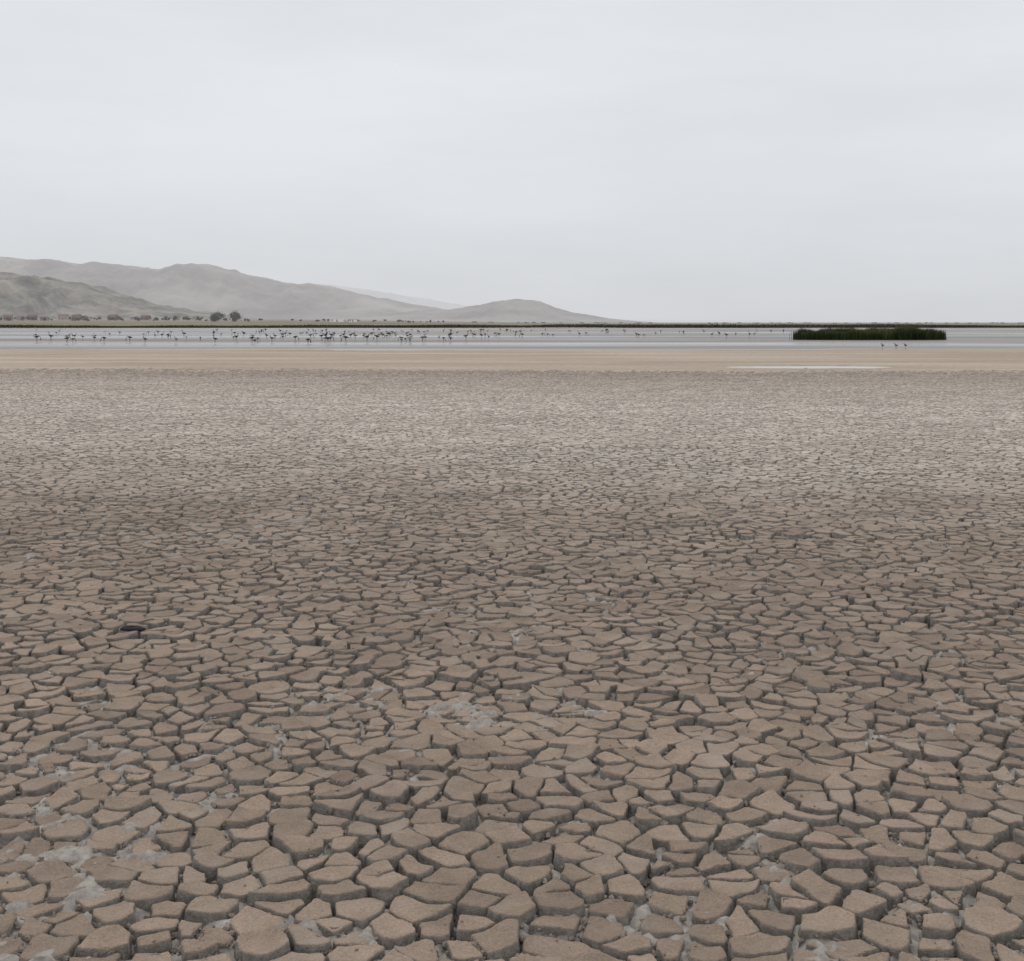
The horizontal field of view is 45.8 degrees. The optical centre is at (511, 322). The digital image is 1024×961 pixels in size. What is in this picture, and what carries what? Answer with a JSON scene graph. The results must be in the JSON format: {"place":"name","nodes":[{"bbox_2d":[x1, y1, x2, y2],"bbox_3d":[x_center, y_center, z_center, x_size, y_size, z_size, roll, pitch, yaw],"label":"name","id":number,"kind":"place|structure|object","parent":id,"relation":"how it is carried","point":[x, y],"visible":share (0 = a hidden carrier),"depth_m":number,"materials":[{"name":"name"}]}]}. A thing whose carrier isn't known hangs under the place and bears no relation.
{"place":"outdoors","nodes":[
{"label":"outdoors","id":0,"kind":"place"},
{"bbox_2d":[0,272,258,318],"bbox_3d":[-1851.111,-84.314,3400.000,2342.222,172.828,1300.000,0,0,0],"label":"hills","id":1,"kind":"structure","parent":0,"point":[26,295],"depth_m":3156.91,"materials":[{"name":"soil"}]},
{"bbox_2d":[0,257,446,318],"bbox_3d":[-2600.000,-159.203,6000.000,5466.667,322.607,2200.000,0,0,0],"label":"hills","id":2,"kind":"structure","parent":0,"point":[202,287],"depth_m":5446.40,"materials":[{"name":"soil"}]},
{"bbox_2d":[301,283,466,309],"bbox_3d":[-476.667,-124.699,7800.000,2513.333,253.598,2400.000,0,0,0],"label":"hills","id":3,"kind":"structure","parent":0,"point":[419,301],"depth_m":7433.32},
{"bbox_2d":[344,299,658,322],"bbox_3d":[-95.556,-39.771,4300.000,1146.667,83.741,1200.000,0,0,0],"label":"hills","id":4,"kind":"structure","parent":0,"point":[516,310],"depth_m":3916.49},
{"bbox_2d":[0,319,1023,960],"bbox_3d":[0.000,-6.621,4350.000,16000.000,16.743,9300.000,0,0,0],"label":"ground","id":5,"kind":"structure","parent":0,"point":[588,361],"depth_m":42.23,"materials":[{"name":"beige soil"}]},
{"bbox_2d":[3,316,12,320],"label":"walls","id":6,"kind":"structure","parent":5,"relation":"on","point":[7,317],"depth_m":1147.79,"materials":[{"name":"brick"}]},
{"bbox_2d":[58,316,68,319],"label":"walls","id":7,"kind":"structure","parent":5,"relation":"on","point":[64,318],"depth_m":1496.03,"materials":[{"name":"white paint"}]},
{"bbox_2d":[208,311,225,321],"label":"broadleaf tree","id":8,"kind":"object","parent":5,"relation":"on","point":[214,317],"visible":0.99,"depth_m":899.51,"materials":[{"name":"green plant"}]},
{"bbox_2d":[229,310,242,321],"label":"broadleaf tree","id":9,"kind":"object","parent":5,"relation":"on","point":[235,316],"visible":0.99,"depth_m":904.18,"materials":[{"name":"green plant"}]},
{"bbox_2d":[330,319,343,321],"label":"walls","id":10,"kind":"structure","parent":5,"relation":"on","point":[339,320],"depth_m":997.16,"materials":[{"name":"white paint"}]},
{"bbox_2d":[0,315,1022,322],"bbox_3d":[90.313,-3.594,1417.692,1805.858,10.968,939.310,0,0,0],"label":"distant trees","id":11,"kind":"object","parent":5,"relation":"on","point":[138,318],"visible":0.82,"depth_m":1178.07,"materials":[{"name":"green plant"}]},
{"bbox_2d":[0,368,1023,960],"bbox_3d":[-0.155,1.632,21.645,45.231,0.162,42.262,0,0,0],"label":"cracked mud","id":12,"kind":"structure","parent":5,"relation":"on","point":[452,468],"depth_m":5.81,"materials":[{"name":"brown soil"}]},
{"bbox_2d":[120,625,145,630],"bbox_3d":[-1.954,1.576,6.250,0.134,0.029,0.050,0,0,0],"label":"dark stone","id":13,"kind":"object","parent":12,"relation":"on","point":[132,628],"visible":1,"depth_m":6.24,"materials":[{"name":"grey stone"}]},
{"bbox_2d":[0,536,1023,960],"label":"mud crumbs","id":14,"kind":"object","parent":12,"relation":"on","point":[474,944],"visible":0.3,"depth_m":4.31,"materials":[{"name":"brown soil"}]},
{"bbox_2d":[0,323,1023,327],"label":"shore scrub","id":15,"kind":"object","parent":5,"relation":"on","point":[587,326],"visible":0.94,"depth_m":357.43,"materials":[{"name":"green plant"}]},
{"bbox_2d":[725,365,893,367],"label":"puddle water","id":16,"kind":"structure","parent":5,"relation":"on","point":[800,366],"depth_m":44.93,"materials":[{"name":"white liquid"}]},
{"bbox_2d":[0,328,1023,350],"bbox_3d":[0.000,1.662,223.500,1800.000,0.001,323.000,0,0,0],"label":"lake water","id":17,"kind":"structure","parent":0,"point":[688,339],"depth_m":110.04,"materials":[{"name":"grey liquid"}]},
{"bbox_2d":[33,327,906,348],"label":"flock of wading birds","id":18,"kind":"object","parent":17,"relation":"on","point":[307,339],"visible":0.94,"depth_m":117.93},
{"bbox_2d":[789,326,945,339],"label":"reed bed","id":19,"kind":"object","parent":17,"relation":"in","point":[889,333],"visible":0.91,"depth_m":113.28,"materials":[{"name":"green plant"}]},
{"bbox_2d":[0,0,1023,321],"label":"sky","id":20,"kind":"structure","parent":0,"point":[849,160],"materials":[{"name":"grey"}]},
{"bbox_2d":[631,319,901,321],"bbox_3d":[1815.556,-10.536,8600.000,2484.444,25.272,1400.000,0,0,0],"label":"hills","id":21,"kind":"structure","parent":0,"point":[765,320],"depth_m":8221.84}
]}

